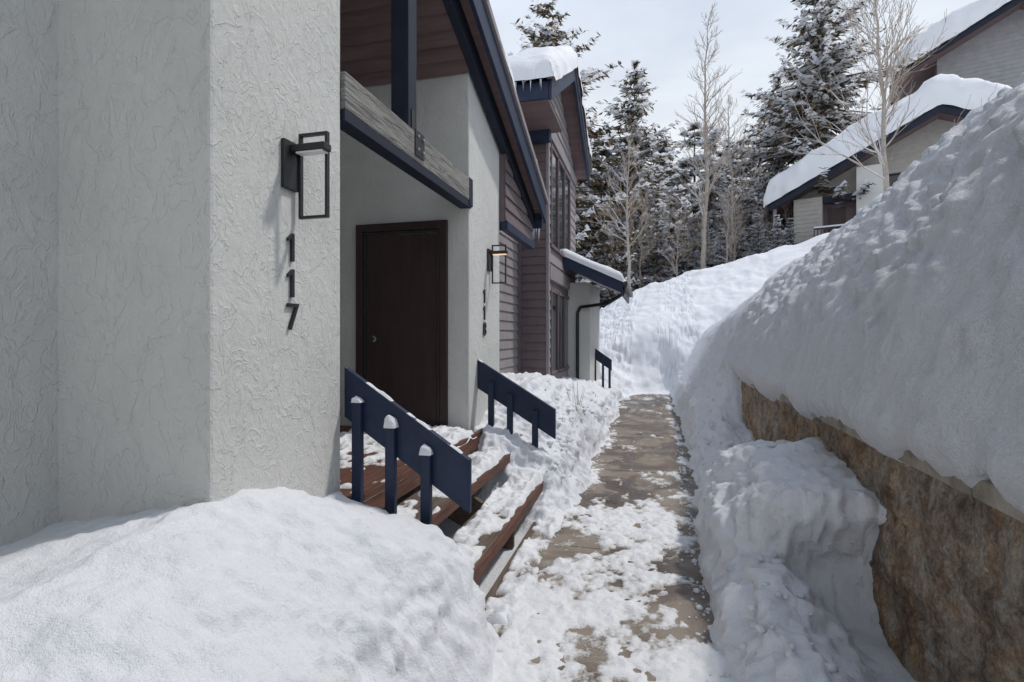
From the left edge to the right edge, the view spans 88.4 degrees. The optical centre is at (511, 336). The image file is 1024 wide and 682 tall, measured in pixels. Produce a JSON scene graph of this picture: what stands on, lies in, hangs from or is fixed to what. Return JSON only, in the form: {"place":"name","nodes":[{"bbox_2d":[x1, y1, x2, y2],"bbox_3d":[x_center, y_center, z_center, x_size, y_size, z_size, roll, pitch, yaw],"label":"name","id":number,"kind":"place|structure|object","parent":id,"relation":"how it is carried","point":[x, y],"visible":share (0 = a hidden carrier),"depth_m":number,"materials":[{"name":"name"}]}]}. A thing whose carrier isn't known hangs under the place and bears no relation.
{"place":"outdoors","nodes":[
{"label":"outdoors","id":0,"kind":"place"},
{"bbox_2d":[0,232,916,681],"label":"snow ground","id":1,"kind":"structure","parent":0,"point":[278,584],"depth_m":2.37,"materials":[{"name":"white snow"}]},
{"bbox_2d":[0,0,632,546],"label":"townhouse","id":2,"kind":"structure","parent":1,"relation":"on","point":[156,352],"depth_m":2.42,"materials":[{"name":"paint"}]},
{"bbox_2d":[286,233,298,329],"bbox_3d":[-1.103,-0.273,2.650,0.015,0.485,0.085,0,0,15],"label":"house number","id":3,"kind":"object","parent":2,"relation":"attached to","point":[291,238],"visible":1,"depth_m":2.64,"materials":[{"name":"black metal"}]},
{"bbox_2d":[281,131,330,219],"bbox_3d":[-1.012,-0.810,2.609,0.215,0.430,0.126,0,0,15],"label":"wall sconce","id":4,"kind":"object","parent":2,"relation":"attached to","point":[292,154],"depth_m":2.63,"materials":[{"name":"black metal"}]},
{"bbox_2d":[356,220,447,426],"bbox_3d":[-1.140,-0.110,5.365,1.020,2.100,0.105,0,0,15],"label":"entry door","id":5,"kind":"structure","parent":2,"relation":"in","point":[402,279],"depth_m":5.36,"materials":[{"name":"paint"}]},
{"bbox_2d":[483,289,486,335],"bbox_3d":[-0.294,-0.256,5.669,0.015,0.499,0.090,0,0,15],"label":"house number","id":6,"kind":"object","parent":2,"relation":"attached to","point":[484,323],"visible":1,"depth_m":5.66,"materials":[{"name":"black metal"}]},
{"bbox_2d":[487,244,507,283],"bbox_3d":[-0.155,-0.800,5.806,0.215,0.430,0.126,0,0,15],"label":"wall sconce","id":7,"kind":"object","parent":2,"relation":"attached to","point":[490,253],"depth_m":5.83,"materials":[{"name":"black metal"}]},
{"bbox_2d":[550,288,568,374],"bbox_3d":[0.980,-0.075,10.478,0.040,1.550,2.250,0,0,15],"label":"window","id":8,"kind":"structure","parent":2,"relation":"in","point":[559,301],"depth_m":10.07,"materials":[{"name":"grey glass"}]},
{"bbox_2d":[550,143,570,257],"bbox_3d":[0.980,-2.525,10.478,0.040,1.850,2.250,0,0,15],"label":"window","id":9,"kind":"structure","parent":2,"relation":"in","point":[560,188],"depth_m":10.34,"materials":[{"name":"grey glass"}]},
{"bbox_2d":[340,424,563,624],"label":"entry stairs","id":10,"kind":"structure","parent":1,"relation":"on","point":[482,535],"depth_m":3.82,"materials":[{"name":"brown wood"}]},
{"bbox_2d":[344,366,471,524],"bbox_3d":[-0.620,0.831,3.020,0.790,1.298,0.097,0,0,15],"label":"stair railing","id":11,"kind":"object","parent":10,"relation":"on","point":[422,449],"visible":0.95,"depth_m":3.01,"materials":[{"name":"blue paint"}]},
{"bbox_2d":[478,359,555,447],"bbox_3d":[0.036,0.860,5.342,0.815,1.241,0.082,0,0,15],"label":"stair railing","id":12,"kind":"object","parent":10,"relation":"on","point":[525,404],"visible":0.9,"depth_m":5.33,"materials":[{"name":"blue paint"}]},
{"bbox_2d":[508,0,685,307],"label":"pine tree","id":13,"kind":"object","parent":1,"relation":"on","point":[546,37],"visible":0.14,"depth_m":25.84,"materials":[{"name":"green plant"}]},
{"bbox_2d":[595,349,611,387],"bbox_3d":[2.086,0.725,12.170,0.430,0.950,0.090,0,0,15],"label":"stair railing","id":14,"kind":"object","parent":1,"relation":"on","point":[603,359],"visible":0.73,"depth_m":12.13,"materials":[{"name":"blue paint"}]},
{"bbox_2d":[579,123,660,287],"bbox_3d":[4.200,-4.409,20.141,2.762,7.569,2.759,0,0,-13],"label":"aspen tree","id":15,"kind":"object","parent":1,"relation":"on","point":[625,167],"visible":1,"depth_m":20.45,"materials":[{"name":"beige plant"}]},
{"bbox_2d":[593,60,697,276],"bbox_3d":[6.289,-8.520,31.359,9.444,15.443,9.785,0,0,15],"label":"pine tree","id":16,"kind":"object","parent":1,"relation":"on","point":[636,110],"visible":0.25,"depth_m":30.43,"materials":[{"name":"green plant"}]},
{"bbox_2d":[575,119,801,302],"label":"distant trees","id":17,"kind":"object","parent":1,"relation":"on","point":[686,257],"visible":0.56,"depth_m":27.81,"materials":[{"name":"green plant"}]},
{"bbox_2d":[672,3,742,268],"bbox_3d":[8.703,-8.291,23.611,2.955,13.252,2.851,0,0,35],"label":"aspen tree","id":18,"kind":"object","parent":1,"relation":"on","point":[704,132],"visible":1,"depth_m":23.62,"materials":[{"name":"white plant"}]},
{"bbox_2d":[699,94,764,260],"bbox_3d":[11.264,-7.457,26.855,2.788,10.296,3.543,0,0,43],"label":"aspen tree","id":19,"kind":"object","parent":1,"relation":"on","point":[732,175],"visible":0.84,"depth_m":26.93,"materials":[{"name":"beige plant"}]},
{"bbox_2d":[719,68,795,237],"bbox_3d":[17.296,-10.322,33.784,9.240,13.795,10.127,0,0,-1],"label":"pine tree","id":20,"kind":"object","parent":1,"relation":"on","point":[776,81],"visible":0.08,"depth_m":34.03,"materials":[{"name":"green plant"}]},
{"bbox_2d":[773,209,776,248],"bbox_3d":[12.868,-3.800,25.758,0.150,4.800,0.150,0,0,35],"label":"corner post","id":21,"kind":"object","parent":1,"relation":"on","point":[774,211],"visible":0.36,"depth_m":25.70,"materials":[{"name":"paint"}]},
{"bbox_2d":[694,0,928,253],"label":"pine tree","id":22,"kind":"object","parent":1,"relation":"on","point":[817,38],"visible":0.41,"depth_m":28.46,"materials":[{"name":"green plant"}]},
{"bbox_2d":[814,226,841,236],"bbox_3d":[14.802,-4.560,24.099,1.720,0.920,0.050,0,0,35],"label":"balcony rail","id":23,"kind":"object","parent":1,"relation":"on","point":[828,228],"visible":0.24,"depth_m":24.32,"materials":[{"name":"black metal"}]},
{"bbox_2d":[823,201,855,233],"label":"wall","id":24,"kind":"structure","parent":1,"relation":"on","point":[850,211],"depth_m":25.00,"materials":[{"name":"wood"}]},
{"bbox_2d":[828,207,845,231],"bbox_3d":[15.479,-5.050,25.084,0.700,2.100,0.040,0,0,35],"label":"recess door","id":25,"kind":"structure","parent":24,"relation":"in","point":[836,216],"depth_m":25.07,"materials":[{"name":"brown wood"}]},
{"bbox_2d":[856,164,883,210],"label":"porch pillar","id":26,"kind":"structure","parent":1,"relation":"on","point":[862,174],"depth_m":23.73,"materials":[{"name":"paint"}]},
{"bbox_2d":[718,72,1023,513],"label":"snow bank","id":27,"kind":"structure","parent":1,"relation":"on","point":[889,322],"depth_m":2.54,"materials":[{"name":"white snow"}]},
{"bbox_2d":[797,119,957,199],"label":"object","id":28,"kind":"object","parent":1,"relation":"on","point":[849,176],"visible":0.07,"depth_m":24.90,"materials":[{"name":"beige paint"}]},
{"bbox_2d":[771,114,938,223],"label":"roof","id":29,"kind":"structure","parent":28,"relation":"on","point":[780,209],"depth_m":24.75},
{"bbox_2d":[769,105,939,210],"bbox_3d":[15.223,-7.895,23.846,6.500,3.602,0.080,0,0,35],"label":"rake","id":30,"kind":"object","parent":29,"relation":"attached to","point":[919,120],"visible":0.95,"depth_m":23.78,"materials":[{"name":"blue paint"}]},
{"bbox_2d":[763,74,1011,216],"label":"roof snow","id":31,"kind":"structure","parent":29,"relation":"on","point":[945,89],"depth_m":22.95,"materials":[{"name":"white snow"}]},
{"bbox_2d":[889,174,899,186],"bbox_3d":[17.643,-6.650,23.684,1.350,1.300,0.031,0,0,35],"label":"window glass","id":32,"kind":"object","parent":28,"relation":"in","point":[893,179],"depth_m":23.91,"materials":[{"name":"grey glass"}]},
{"bbox_2d":[856,121,954,173],"bbox_3d":[18.700,-5.400,22.971,6.200,8.000,0.026,0,0,35],"label":"gable siding","id":33,"kind":"object","parent":28,"relation":"attached to","point":[911,150],"visible":0.15,"depth_m":23.54,"materials":[{"name":"beige paint"}]},
{"bbox_2d":[938,113,963,122],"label":"roof","id":34,"kind":"structure","parent":28,"relation":"on","point":[947,117],"depth_m":22.46,"materials":[{"name":"brown wood"}]},
{"bbox_2d":[940,104,970,117],"bbox_3d":[19.360,-8.620,20.950,3.600,2.152,0.080,0,0,35],"label":"rake","id":35,"kind":"object","parent":34,"relation":"attached to","point":[951,110],"visible":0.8,"depth_m":21.71,"materials":[{"name":"blue paint"}]},
{"bbox_2d":[753,0,1005,191],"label":"aspen tree","id":36,"kind":"object","parent":1,"relation":"on","point":[881,154],"visible":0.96,"depth_m":15.56,"materials":[{"name":"beige plant"}]},
{"bbox_2d":[741,381,1023,681],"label":"retaining wall","id":37,"kind":"structure","parent":1,"relation":"on","point":[946,562],"depth_m":2.24,"materials":[{"name":"natural stone"}]},
{"bbox_2d":[738,377,1023,522],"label":"cap stones","id":38,"kind":"object","parent":37,"relation":"on","point":[986,492],"visible":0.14,"depth_m":1.98,"materials":[{"name":"concrete"}]},
{"bbox_2d":[934,10,1023,75],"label":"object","id":39,"kind":"object","parent":1,"relation":"on","point":[981,34],"visible":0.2,"depth_m":28.97,"materials":[{"name":"grey paint"}]},
{"bbox_2d":[895,2,1021,100],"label":"roof","id":40,"kind":"structure","parent":39,"relation":"on","point":[920,77],"depth_m":30.19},
{"bbox_2d":[889,0,1011,106],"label":"roof snow","id":41,"kind":"structure","parent":40,"relation":"on","point":[960,19],"depth_m":28.61,"materials":[{"name":"white snow"}]},
{"bbox_2d":[896,0,1023,78],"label":"rake","id":42,"kind":"object","parent":40,"relation":"attached to","point":[985,20],"visible":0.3,"depth_m":28.20,"materials":[{"name":"blue paint"}]},
{"bbox_2d":[937,12,1023,87],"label":"gable siding","id":43,"kind":"object","parent":39,"relation":"attached to","point":[995,55],"visible":0.27,"depth_m":28.58,"materials":[{"name":"grey paint"}]},
{"bbox_2d":[1019,1,1023,9],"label":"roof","id":44,"kind":"structure","parent":39,"relation":"on","point":[1021,6],"depth_m":27.75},
{"bbox_3d":[14.396,-3.950,25.542,1.200,5.100,0.750,0,0,35],"label":"wing","id":45,"kind":"object","parent":1,"relation":"on","visible":0},
{"bbox_2d":[822,193,855,203],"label":"recess lintel","id":46,"kind":"structure","parent":45,"relation":"attached to","point":[828,199],"depth_m":24.64,"materials":[{"name":"blue paint"}]},
{"bbox_2d":[566,377,584,410],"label":"dry grass","id":47,"kind":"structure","parent":0,"point":[577,394],"depth_m":7.17,"materials":[{"name":"beige plant"}]},
{"bbox_2d":[495,394,713,681],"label":"concrete path","id":48,"kind":"structure","parent":0,"point":[654,456],"depth_m":5.13,"materials":[{"name":"concrete"},{"name":"snow"}]},
{"bbox_2d":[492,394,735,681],"bbox_3d":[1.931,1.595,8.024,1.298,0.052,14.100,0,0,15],"label":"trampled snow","id":49,"kind":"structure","parent":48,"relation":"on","point":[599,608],"depth_m":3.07,"materials":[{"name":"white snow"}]},
{"bbox_2d":[503,379,838,681],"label":"snow clods","id":50,"kind":"object","parent":48,"relation":"on","point":[830,666],"visible":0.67,"depth_m":3.73,"materials":[{"name":"white snow"}]},
{"bbox_2d":[489,0,976,189],"label":"sky","id":51,"kind":"structure","parent":0,"point":[660,34],"materials":[{"name":"white"}]},
{"bbox_2d":[794,197,821,242],"bbox_3d":[14.174,-4.000,25.225,1.200,5.200,0.026,0,0,35],"label":"wing siding","id":52,"kind":"object","parent":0,"point":[807,215],"visible":0.32,"depth_m":25.23,"materials":[{"name":"grey wood"}]},
{"bbox_2d":[814,224,843,227],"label":"balcony snow","id":53,"kind":"structure","parent":0,"point":[829,226],"depth_m":24.20,"materials":[{"name":"white snow"}]}
]}

